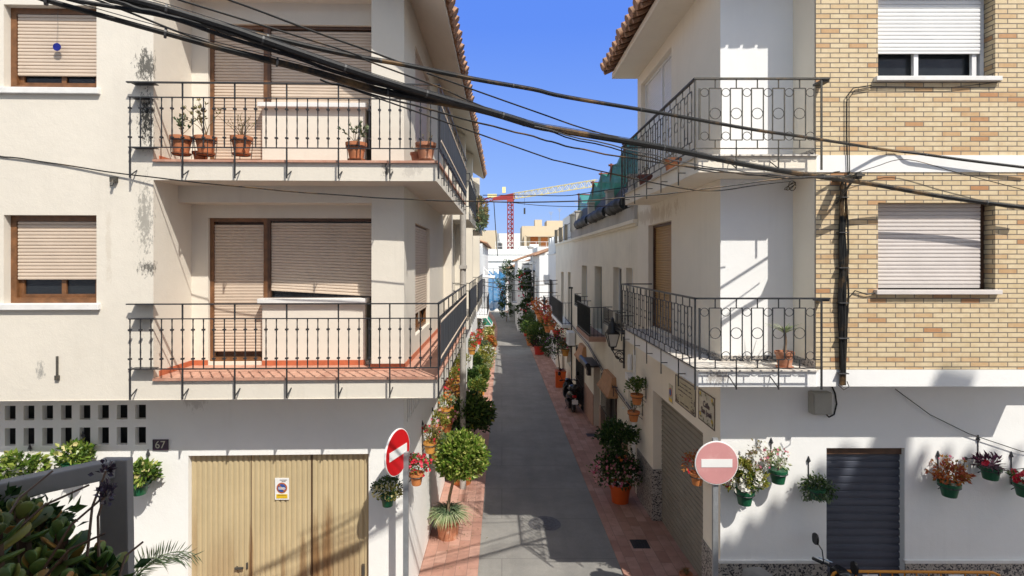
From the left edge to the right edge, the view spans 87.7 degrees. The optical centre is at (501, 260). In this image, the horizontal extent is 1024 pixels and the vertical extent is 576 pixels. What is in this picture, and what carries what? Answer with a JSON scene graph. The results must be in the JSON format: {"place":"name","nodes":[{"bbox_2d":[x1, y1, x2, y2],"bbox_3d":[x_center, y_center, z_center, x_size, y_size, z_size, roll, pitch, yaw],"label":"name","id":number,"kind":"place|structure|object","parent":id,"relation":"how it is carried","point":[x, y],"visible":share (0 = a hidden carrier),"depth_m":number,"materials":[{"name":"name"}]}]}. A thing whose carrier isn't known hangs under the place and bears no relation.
{"place":"outdoors","nodes":[
{"label":"outdoors","id":0,"kind":"place"},
{"bbox_2d":[418,311,496,575],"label":"pavement","id":1,"kind":"structure","parent":0,"point":[460,548],"depth_m":10.28,"materials":[{"name":"tile"}]},
{"bbox_2d":[384,428,409,575],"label":"no entry sign","id":2,"kind":"object","parent":1,"relation":"on","point":[396,458],"visible":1,"depth_m":7.22,"materials":[{"name":"metal"}]},
{"bbox_2d":[427,426,491,541],"bbox_3d":[-0.929,4.293,10.343,1.507,2.148,1.185,0,0,0],"label":"potted plant","id":3,"kind":"object","parent":1,"relation":"on","point":[463,455],"visible":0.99,"depth_m":10.15,"materials":[{"name":"green plant"}]},
{"bbox_2d":[459,193,466,489],"bbox_3d":[-0.930,1.941,12.750,0.200,7.081,0.220,0,0,0],"label":"drain pipe","id":4,"kind":"object","parent":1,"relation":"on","point":[462,266],"visible":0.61,"depth_m":12.69,"materials":[{"name":"white plastic"}]},
{"bbox_2d":[446,388,497,485],"bbox_3d":[-0.773,4.290,13.111,1.396,2.351,1.348,0,0,0],"label":"potted plant","id":5,"kind":"object","parent":1,"relation":"on","point":[479,412],"visible":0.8,"depth_m":12.85,"materials":[{"name":"green plant"}]},
{"bbox_2d":[467,375,488,396],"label":"potted plant","id":6,"kind":"object","parent":1,"relation":"on","point":[479,383],"visible":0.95,"depth_m":20.84,"materials":[{"name":"green plant"}]},
{"bbox_2d":[488,268,505,312],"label":"scaffold","id":7,"kind":"object","parent":1,"relation":"on","point":[494,294],"visible":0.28,"depth_m":79.43,"materials":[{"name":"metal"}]},
{"bbox_2d":[454,0,637,232],"label":"sky","id":8,"kind":"structure","parent":0,"point":[557,46],"materials":[{"name":"blue"}]},
{"bbox_2d":[478,311,623,575],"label":"street","id":9,"kind":"structure","parent":0,"point":[533,470],"depth_m":12.76,"materials":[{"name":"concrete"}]},
{"bbox_2d":[494,259,514,320],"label":"climbing plant","id":10,"kind":"object","parent":9,"relation":"on","point":[504,298],"visible":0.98,"depth_m":63.98,"materials":[{"name":"green plant"}]},
{"bbox_2d":[528,516,560,530],"bbox_3d":[0.876,5.417,10.950,0.660,0.031,0.660,0,0,0],"label":"manhole cover","id":11,"kind":"object","parent":9,"relation":"on","point":[543,523],"visible":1,"depth_m":10.95,"materials":[{"name":"metal"}]},
{"bbox_2d":[505,311,697,575],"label":"pavement","id":12,"kind":"structure","parent":0,"point":[664,555],"depth_m":11.28,"materials":[{"name":"tile"}]},
{"bbox_2d":[514,267,533,336],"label":"climbing plant","id":13,"kind":"object","parent":12,"relation":"on","point":[525,306],"visible":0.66,"depth_m":45.87,"materials":[{"name":"green plant"}]},
{"bbox_2d":[524,319,549,354],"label":"potted plant","id":14,"kind":"object","parent":12,"relation":"on","point":[536,332],"visible":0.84,"depth_m":35.31,"materials":[{"name":"green plant"}]},
{"bbox_2d":[539,333,569,387],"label":"potted plant","id":15,"kind":"object","parent":12,"relation":"on","point":[553,338],"visible":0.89,"depth_m":24.60,"materials":[{"name":"green plant"}]},
{"bbox_2d":[558,371,580,411],"bbox_3d":[2.654,5.061,20.680,0.840,1.349,1.760,0,0,-4],"label":"scooter","id":16,"kind":"object","parent":12,"relation":"on","point":[570,389],"visible":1,"depth_m":20.05,"materials":[{"name":"black plastic"}]},
{"bbox_2d":[586,414,642,504],"bbox_3d":[2.566,4.486,11.987,1.386,1.880,1.212,0,0,0],"label":"potted plant","id":17,"kind":"object","parent":12,"relation":"on","point":[614,461],"visible":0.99,"depth_m":11.83,"materials":[{"name":"green plant"}]},
{"bbox_2d":[629,539,650,548],"bbox_3d":[2.606,5.357,10.060,0.320,0.026,0.320,0,0,0],"label":"drain grate","id":18,"kind":"object","parent":12,"relation":"on","point":[639,543],"visible":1,"depth_m":10.05,"materials":[{"name":"metal"}]},
{"bbox_2d":[695,437,737,575],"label":"no entry sign","id":19,"kind":"object","parent":12,"relation":"on","point":[716,462],"visible":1,"depth_m":7.29,"materials":[{"name":"metal"}]},
{"bbox_2d":[742,532,858,575],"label":"scooter","id":20,"kind":"object","parent":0,"point":[761,571],"visible":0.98,"depth_m":7.12,"materials":[{"name":"black metal"}]},
{"bbox_2d":[831,570,1000,575],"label":"crowd barrier","id":21,"kind":"object","parent":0,"point":[928,572],"visible":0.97,"depth_m":7.13,"materials":[{"name":"orange paint"}]},
{"bbox_3d":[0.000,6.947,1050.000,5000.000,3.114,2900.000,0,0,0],"label":"ground","id":22,"kind":"structure","parent":0,"visible":0},
{"bbox_2d":[0,0,486,575],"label":"apartment house","id":23,"kind":"structure","parent":22,"relation":"on","point":[242,348],"depth_m":7.59,"materials":[{"name":"white paint"}]},
{"bbox_2d":[0,444,51,478],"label":"potted plant","id":24,"kind":"object","parent":23,"relation":"attached to","point":[33,463],"visible":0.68,"depth_m":7.26,"materials":[{"name":"green plant"}]},
{"bbox_2d":[0,216,100,309],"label":"window","id":25,"kind":"structure","parent":23,"relation":"in","point":[53,258],"depth_m":7.06,"materials":[{"name":"plastic"}]},
{"bbox_2d":[0,8,100,94],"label":"window","id":26,"kind":"structure","parent":23,"relation":"in","point":[36,68],"depth_m":7.06,"materials":[{"name":"plastic"}]},
{"bbox_2d":[49,431,96,467],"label":"potted plant","id":27,"kind":"object","parent":23,"relation":"attached to","point":[80,449],"visible":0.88,"depth_m":7.32,"materials":[{"name":"green plant"}]},
{"bbox_2d":[133,450,165,495],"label":"potted plant","id":28,"kind":"object","parent":23,"relation":"attached to","point":[141,465],"visible":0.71,"depth_m":7.30,"materials":[{"name":"green plant"}]},
{"bbox_2d":[153,439,168,449],"bbox_3d":[-4.830,2.612,7.545,0.220,0.155,0.020,0,0,0],"label":"number plate","id":29,"kind":"object","parent":23,"relation":"attached to","point":[160,444],"visible":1,"depth_m":7.54,"materials":[{"name":"ceramic"}]},
{"bbox_2d":[169,113,195,158],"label":"potted plant","id":30,"kind":"object","parent":23,"relation":"attached to","point":[177,141],"visible":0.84,"depth_m":7.00,"materials":[{"name":"orange plant"}]},
{"bbox_2d":[180,98,222,158],"bbox_3d":[-3.974,-1.760,7.054,0.491,0.803,0.428,0,0,-36],"label":"potted plant","id":31,"kind":"object","parent":23,"relation":"attached to","point":[205,152],"visible":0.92,"depth_m":7.01,"materials":[{"name":"green plant"}]},
{"bbox_2d":[220,113,256,158],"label":"potted plant","id":32,"kind":"object","parent":23,"relation":"attached to","point":[242,152],"visible":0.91,"depth_m":7.03,"materials":[{"name":"orange plant"}]},
{"bbox_2d":[210,218,266,360],"bbox_3d":[-3.911,0.437,7.970,0.842,2.126,0.090,0,0,-2],"label":"balcony door","id":33,"kind":"structure","parent":23,"relation":"in","point":[238,246],"depth_m":7.95,"materials":[{"name":"plastic"}]},
{"bbox_2d":[210,25,266,159],"bbox_3d":[-3.911,-2.428,7.970,0.842,2.126,0.090,0,0,-2],"label":"balcony door","id":34,"kind":"structure","parent":23,"relation":"in","point":[224,67],"depth_m":7.95,"materials":[{"name":"plastic"}]},
{"bbox_2d":[192,454,368,575],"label":"door","id":35,"kind":"structure","parent":23,"relation":"in","point":[239,526],"depth_m":7.68,"materials":[{"name":"beige metal"}]},
{"bbox_2d":[275,478,288,499],"bbox_3d":[-3.160,3.285,7.662,0.200,0.310,0.017,0,0,0],"label":"parking sign","id":36,"kind":"object","parent":35,"relation":"attached to","point":[281,488],"visible":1,"depth_m":7.66,"materials":[{"name":"white metal"}]},
{"bbox_2d":[257,218,370,302],"bbox_3d":[-2.731,-0.001,7.915,1.667,1.251,0.270,0,0,-2],"label":"window","id":37,"kind":"structure","parent":23,"relation":"in","point":[310,260],"depth_m":7.98,"materials":[{"name":"plastic"}]},
{"bbox_2d":[257,26,370,110],"bbox_3d":[-2.731,-2.865,7.915,1.667,1.251,0.270,0,0,-2],"label":"window","id":38,"kind":"structure","parent":23,"relation":"in","point":[362,39],"depth_m":7.98,"materials":[{"name":"plastic"}]},
{"bbox_2d":[337,119,368,159],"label":"potted plant","id":39,"kind":"object","parent":23,"relation":"on","point":[356,154],"visible":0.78,"depth_m":7.07,"materials":[{"name":"orange plant"}]},
{"bbox_2d":[370,474,402,507],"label":"potted plant","id":40,"kind":"object","parent":23,"relation":"attached to","point":[387,498],"visible":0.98,"depth_m":7.39,"materials":[{"name":"green plant"}]},
{"bbox_2d":[0,156,789,202],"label":"overhead cable","id":41,"kind":"object","parent":23,"relation":"attached to","point":[394,198],"visible":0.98,"depth_m":6.87,"materials":[{"name":"rubber"}]},
{"bbox_2d":[409,452,432,485],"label":"potted plant","id":42,"kind":"object","parent":23,"relation":"attached to","point":[416,476],"visible":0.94,"depth_m":7.87,"materials":[{"name":"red plant"}]},
{"bbox_2d":[415,225,426,331],"bbox_3d":[-1.487,0.310,9.445,0.094,1.820,1.710,0,0,0],"label":"window","id":43,"kind":"structure","parent":23,"relation":"in","point":[420,233],"depth_m":9.56,"materials":[{"name":"brown wood"}]},
{"bbox_2d":[415,55,426,151],"bbox_3d":[-1.487,-2.555,9.445,0.094,1.820,1.710,0,0,0],"label":"window","id":44,"kind":"structure","parent":23,"relation":"in","point":[419,74],"depth_m":9.41,"materials":[{"name":"brown wood"}]},
{"bbox_2d":[415,133,435,159],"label":"potted plant","id":45,"kind":"object","parent":23,"relation":"on","point":[425,154],"visible":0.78,"depth_m":7.07,"materials":[{"name":"orange plant"}]},
{"bbox_2d":[421,420,442,453],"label":"potted plant","id":46,"kind":"object","parent":23,"relation":"attached to","point":[429,445],"visible":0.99,"depth_m":9.36,"materials":[{"name":"orange plant"}]},
{"bbox_2d":[431,407,451,432],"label":"potted plant","id":47,"kind":"object","parent":23,"relation":"attached to","point":[445,417],"visible":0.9,"depth_m":10.73,"materials":[{"name":"green plant"}]},
{"bbox_2d":[437,391,457,418],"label":"potted plant","id":48,"kind":"object","parent":23,"relation":"attached to","point":[443,398],"visible":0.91,"depth_m":11.78,"materials":[{"name":"green plant"}]},
{"bbox_2d":[443,375,459,402],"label":"potted plant","id":49,"kind":"object","parent":23,"relation":"attached to","point":[448,389],"visible":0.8,"depth_m":12.92,"materials":[{"name":"orange plant"}]},
{"bbox_2d":[473,194,489,231],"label":"hanging plants","id":50,"kind":"object","parent":23,"relation":"hanging from","point":[482,214],"visible":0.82,"depth_m":19.23,"materials":[{"name":"green plant"}]},
{"bbox_2d":[471,246,488,368],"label":"row house","id":51,"kind":"structure","parent":22,"relation":"on","point":[481,313],"depth_m":29.55,"materials":[{"name":"white paint"}]},
{"bbox_2d":[480,240,494,335],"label":"row house","id":52,"kind":"structure","parent":22,"relation":"on","point":[485,245],"depth_m":43.77,"materials":[{"name":"white paint"}]},
{"bbox_2d":[480,230,496,248],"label":"distant block","id":53,"kind":"structure","parent":22,"relation":"on","point":[489,236],"depth_m":100.00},
{"bbox_2d":[497,233,519,248],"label":"distant block","id":54,"kind":"structure","parent":22,"relation":"on","point":[501,239],"depth_m":131.00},
{"bbox_2d":[488,249,531,310],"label":"street end house","id":55,"kind":"structure","parent":22,"relation":"on","point":[495,260],"depth_m":84.00,"materials":[{"name":"white paint"}]},
{"bbox_2d":[506,259,529,320],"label":"row house","id":56,"kind":"structure","parent":22,"relation":"on","point":[511,318],"depth_m":65.00,"materials":[{"name":"white paint"}]},
{"bbox_2d":[512,248,546,330],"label":"row house","id":57,"kind":"structure","parent":22,"relation":"on","point":[519,265],"depth_m":52.03,"materials":[{"name":"white paint"}]},
{"bbox_2d":[522,248,548,346],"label":"row house","id":58,"kind":"structure","parent":22,"relation":"on","point":[538,270],"depth_m":40.04,"materials":[{"name":"white paint"}]},
{"bbox_2d":[484,179,595,248],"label":"tower crane","id":59,"kind":"object","parent":22,"relation":"on","point":[507,198],"visible":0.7,"depth_m":124.29,"materials":[{"name":"red paint"}]},
{"bbox_2d":[520,220,562,246],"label":"distant block","id":60,"kind":"structure","parent":22,"relation":"on","point":[538,233],"depth_m":112.00,"materials":[{"name":"beige paint"}]},
{"bbox_2d":[543,236,555,364],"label":"row house","id":61,"kind":"structure","parent":22,"relation":"on","point":[551,254],"depth_m":33.17,"materials":[{"name":"white paint"}]},
{"bbox_2d":[552,223,572,381],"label":"row house","id":62,"kind":"structure","parent":22,"relation":"on","point":[561,306],"depth_m":26.23,"materials":[{"name":"white paint"}]},
{"bbox_2d":[569,174,637,493],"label":"row house","id":63,"kind":"structure","parent":22,"relation":"on","point":[605,257],"depth_m":16.07,"materials":[{"name":"white paint"}]},
{"bbox_2d":[574,207,587,228],"bbox_3d":[3.034,-1.632,19.998,0.438,0.835,2.634,0,0,0],"label":"rolled tarpaulin","id":64,"kind":"object","parent":63,"relation":"on","point":[581,222],"visible":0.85,"depth_m":19.85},
{"bbox_2d":[586,197,607,223],"bbox_3d":[3.034,-1.632,16.798,0.438,0.835,2.634,0,0,0],"label":"rolled tarpaulin","id":65,"kind":"object","parent":63,"relation":"on","point":[597,214],"visible":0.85,"depth_m":16.55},
{"bbox_2d":[565,318,631,409],"bbox_3d":[3.072,3.206,19.250,0.056,0.850,13.501,0,0,0],"label":"wall cable","id":66,"kind":"object","parent":63,"relation":"attached to","point":[589,347],"depth_m":16.97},
{"bbox_2d":[578,134,637,209],"bbox_3d":[3.993,-2.175,17.668,1.680,1.951,10.135,0,0,0],"label":"terrace shelter","id":67,"kind":"object","parent":63,"relation":"on","point":[607,181],"visible":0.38,"depth_m":15.98,"materials":[{"name":"teal"}]},
{"bbox_2d":[605,317,624,367],"bbox_3d":[2.890,2.095,13.600,0.480,1.310,0.340,0,0,0],"label":"wall lantern","id":68,"kind":"object","parent":63,"relation":"attached to","point":[612,335],"depth_m":13.53,"materials":[{"name":"metal"}]},
{"bbox_2d":[604,186,629,215],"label":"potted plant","id":69,"kind":"object","parent":63,"relation":"on","point":[615,206],"visible":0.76,"depth_m":13.81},
{"bbox_2d":[625,350,635,392],"bbox_3d":[3.055,2.750,12.675,0.150,1.300,0.450,0,0,0],"label":"junction tube","id":70,"kind":"object","parent":63,"relation":"attached to","point":[629,375],"visible":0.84,"depth_m":12.65,"materials":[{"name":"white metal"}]},
{"bbox_2d":[600,0,1023,575],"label":"corner house","id":71,"kind":"structure","parent":22,"relation":"on","point":[936,324],"depth_m":7.64,"materials":[{"name":"white paint"}]},
{"bbox_2d":[129,3,1023,168],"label":"overhead cable","id":72,"kind":"object","parent":71,"relation":"attached to","point":[412,66],"visible":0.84,"depth_m":4.57,"materials":[{"name":"rubber"}]},
{"bbox_2d":[228,0,397,60],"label":"overhead cable","id":73,"kind":"object","parent":72,"relation":"attached to","point":[292,23],"visible":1,"depth_m":3.60,"materials":[{"name":"rubber"}]},
{"bbox_2d":[426,72,616,136],"bbox_3d":[1.135,-1.252,5.046,3.882,0.421,0.019,0,0,-28],"label":"overhead cable","id":74,"kind":"object","parent":72,"relation":"attached to","point":[513,103],"visible":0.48,"depth_m":4.49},
{"bbox_2d":[320,79,841,178],"bbox_3d":[1.508,-1.115,5.249,6.320,0.352,0.038,0,0,-28],"label":"overhead cable","id":75,"kind":"object","parent":71,"relation":"attached to","point":[335,84],"visible":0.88,"depth_m":4.51,"materials":[{"name":"rubber"}]},
{"bbox_2d":[348,88,790,190],"bbox_3d":[1.110,-0.994,5.036,5.113,0.553,0.024,0,0,-28],"label":"overhead cable","id":76,"kind":"object","parent":75,"relation":"attached to","point":[550,158],"visible":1,"depth_m":4.63,"materials":[{"name":"rubber"}]},
{"bbox_2d":[622,398,642,421],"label":"potted plant","id":77,"kind":"object","parent":71,"relation":"attached to","point":[634,414],"visible":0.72,"depth_m":11.80,"materials":[{"name":"orange plant"}]},
{"bbox_2d":[624,376,646,404],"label":"potted plant","id":78,"kind":"object","parent":71,"relation":"attached to","point":[636,396],"visible":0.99,"depth_m":11.49,"materials":[{"name":"green plant"}]},
{"bbox_2d":[645,53,670,169],"bbox_3d":[3.250,-2.950,10.925,0.060,2.000,2.150,0,0,0],"label":"window","id":79,"kind":"structure","parent":71,"relation":"in","point":[658,88],"depth_m":11.02,"materials":[{"name":"white plastic"}]},
{"bbox_2d":[653,222,670,332],"bbox_3d":[3.260,0.340,10.625,0.060,2.160,1.550,0,0,0],"label":"balcony door","id":80,"kind":"structure","parent":71,"relation":"in","point":[661,232],"depth_m":10.86,"materials":[{"name":"brown wood"}]},
{"bbox_2d":[662,398,702,575],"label":"door","id":81,"kind":"structure","parent":71,"relation":"in","point":[682,501],"depth_m":9.83,"materials":[{"name":"metal"}]},
{"bbox_2d":[675,374,695,416],"bbox_3d":[3.122,2.290,9.090,0.016,0.490,0.990,0,0,0],"label":"memorial plaque","id":82,"kind":"object","parent":71,"relation":"attached to","point":[685,395],"visible":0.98,"depth_m":9.05,"materials":[{"name":"ceramic"}]},
{"bbox_2d":[681,449,709,485],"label":"potted plant","id":83,"kind":"object","parent":71,"relation":"attached to","point":[696,479],"visible":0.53,"depth_m":7.98,"materials":[{"name":"orange plant"}]},
{"bbox_2d":[698,388,714,430],"bbox_3d":[3.121,2.265,8.135,0.018,0.480,0.640,0,0,0],"label":"street name plaque","id":84,"kind":"object","parent":71,"relation":"attached to","point":[706,408],"visible":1,"depth_m":8.11,"materials":[{"name":"ceramic"}]},
{"bbox_2d":[722,438,772,506],"bbox_3d":[3.417,2.948,7.441,0.631,0.904,0.490,0,0,32],"label":"potted plant","id":85,"kind":"object","parent":71,"relation":"attached to","point":[746,492],"visible":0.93,"depth_m":7.36,"materials":[{"name":"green plant"}]},
{"bbox_2d":[766,438,792,484],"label":"potted plant","id":86,"kind":"object","parent":71,"relation":"attached to","point":[778,472],"visible":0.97,"depth_m":7.41,"materials":[{"name":"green plant"}]},
{"bbox_2d":[764,323,804,367],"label":"potted plant","id":87,"kind":"object","parent":71,"relation":"on","point":[785,363],"visible":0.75,"depth_m":7.13,"materials":[{"name":"orange plant"}]},
{"bbox_2d":[797,456,840,504],"bbox_3d":[4.430,3.113,7.441,0.529,0.625,0.390,0,0,21],"label":"potted plant","id":88,"kind":"object","parent":71,"relation":"attached to","point":[817,490],"visible":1,"depth_m":7.41,"materials":[{"name":"green plant"}]},
{"bbox_2d":[808,386,836,417],"bbox_3d":[4.588,1.980,7.572,0.405,0.529,0.135,0,0,0],"label":"electric box","id":89,"kind":"object","parent":71,"relation":"attached to","point":[819,402],"visible":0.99,"depth_m":7.50,"materials":[{"name":"grey plastic"}]},
{"bbox_2d":[836,182,848,385],"bbox_3d":[4.509,0.279,7.045,0.158,2.749,0.090,0,0,0],"label":"cable riser","id":90,"kind":"object","parent":71,"relation":"attached to","point":[842,302],"visible":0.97,"depth_m":7.03,"materials":[{"name":"plastic"}]},
{"bbox_2d":[832,172,864,203],"bbox_3d":[4.444,-0.925,6.849,0.100,0.361,0.499,0,0,0],"label":"cable bracket","id":91,"kind":"object","parent":71,"relation":"attached to","point":[858,175],"visible":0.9,"depth_m":6.74,"materials":[{"name":"metal"}]},
{"bbox_2d":[39,0,1023,209],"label":"overhead cable","id":92,"kind":"object","parent":91,"relation":"attached to","point":[351,82],"visible":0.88,"depth_m":3.95,"materials":[{"name":"rubber"}]},
{"bbox_2d":[119,0,534,127],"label":"overhead cable","id":93,"kind":"object","parent":92,"relation":"attached to","point":[311,56],"visible":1,"depth_m":3.48,"materials":[{"name":"rubber"}]},
{"bbox_2d":[96,0,263,62],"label":"overhead cable","id":94,"kind":"object","parent":93,"relation":"attached to","point":[142,17],"visible":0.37,"depth_m":3.21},
{"bbox_2d":[104,0,279,50],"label":"overhead cable","id":95,"kind":"object","parent":93,"relation":"attached to","point":[121,3],"visible":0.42,"depth_m":3.20,"materials":[{"name":"rubber"}]},
{"bbox_2d":[66,0,464,108],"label":"overhead cable","id":96,"kind":"object","parent":93,"relation":"attached to","point":[146,12],"visible":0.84,"depth_m":3.24,"materials":[{"name":"rubber"}]},
{"bbox_2d":[178,0,489,108],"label":"overhead cable","id":97,"kind":"object","parent":93,"relation":"attached to","point":[213,10],"visible":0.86,"depth_m":3.53,"materials":[{"name":"rubber"}]},
{"bbox_2d":[509,121,842,177],"bbox_3d":[2.052,-1.014,5.288,4.704,0.202,0.022,0,0,-29],"label":"overhead cable","id":98,"kind":"object","parent":92,"relation":"attached to","point":[674,160],"visible":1,"depth_m":5.01,"materials":[{"name":"rubber"}]},
{"bbox_2d":[551,132,839,176],"bbox_3d":[2.139,-1.004,5.400,4.496,0.231,0.024,0,0,-29],"label":"overhead cable","id":99,"kind":"object","parent":92,"relation":"attached to","point":[671,163],"visible":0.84,"depth_m":5.08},
{"bbox_2d":[846,85,871,174],"bbox_3d":[4.727,-1.719,7.061,0.332,1.207,0.013,0,0,0],"label":"wall wire","id":100,"kind":"object","parent":71,"relation":"attached to","point":[847,122],"depth_m":7.05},
{"bbox_2d":[826,448,901,575],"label":"door","id":101,"kind":"structure","parent":71,"relation":"in","point":[863,524],"depth_m":7.74,"materials":[{"name":"grey metal"}]},
{"bbox_2d":[873,204,1002,293],"bbox_3d":[5.768,-0.158,7.178,1.655,1.216,0.315,0,0,0],"label":"window","id":102,"kind":"structure","parent":71,"relation":"in","point":[933,248],"depth_m":7.22,"materials":[{"name":"white plastic"}]},
{"bbox_2d":[873,0,1002,81],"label":"window","id":103,"kind":"structure","parent":71,"relation":"in","point":[919,40],"depth_m":7.22,"materials":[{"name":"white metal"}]},
{"bbox_2d":[924,451,975,498],"bbox_3d":[6.245,2.992,7.439,0.574,0.594,0.388,0,0,35],"label":"potted plant","id":104,"kind":"object","parent":71,"relation":"attached to","point":[948,487],"visible":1,"depth_m":7.40,"materials":[{"name":"orange plant"}]},
{"bbox_2d":[957,435,1021,480],"bbox_3d":[6.807,2.773,7.470,0.654,0.555,0.676,0,0,0],"label":"potted plant","id":105,"kind":"object","parent":71,"relation":"attached to","point":[991,471],"visible":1,"depth_m":7.40,"materials":[{"name":"green plant"}]},
{"bbox_2d":[1005,451,1023,497],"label":"potted plant","id":106,"kind":"object","parent":71,"relation":"attached to","point":[1017,481],"visible":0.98,"depth_m":7.44,"materials":[{"name":"green plant"}]},
{"bbox_3d":[1.000,-2.810,-3.275,30.000,16.280,9.450,0,0,0],"label":"terrace house","id":107,"kind":"object","parent":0,"visible":0},
{"bbox_2d":[0,457,134,575],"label":"terrace rail","id":108,"kind":"object","parent":107,"relation":"on","point":[117,521],"visible":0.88,"depth_m":1.09,"materials":[{"name":"metal"}]},
{"bbox_3d":[-0.855,1.080,0.820,0.790,0.840,0.320,0,0,0],"label":"planter","id":109,"kind":"object","parent":107,"relation":"on","visible":0},
{"bbox_2d":[0,458,152,575],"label":"succulent plant","id":110,"kind":"object","parent":109,"relation":"in","point":[35,535],"visible":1,"depth_m":0.91,"materials":[{"name":"green plant"}]},
{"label":"pavement","id":111,"kind":"structure","parent":0,"visible":0},
{"bbox_2d":[81,539,202,575],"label":"palm","id":112,"kind":"object","parent":111,"relation":"on","point":[158,560],"visible":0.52,"depth_m":7.05,"materials":[{"name":"green plant"}]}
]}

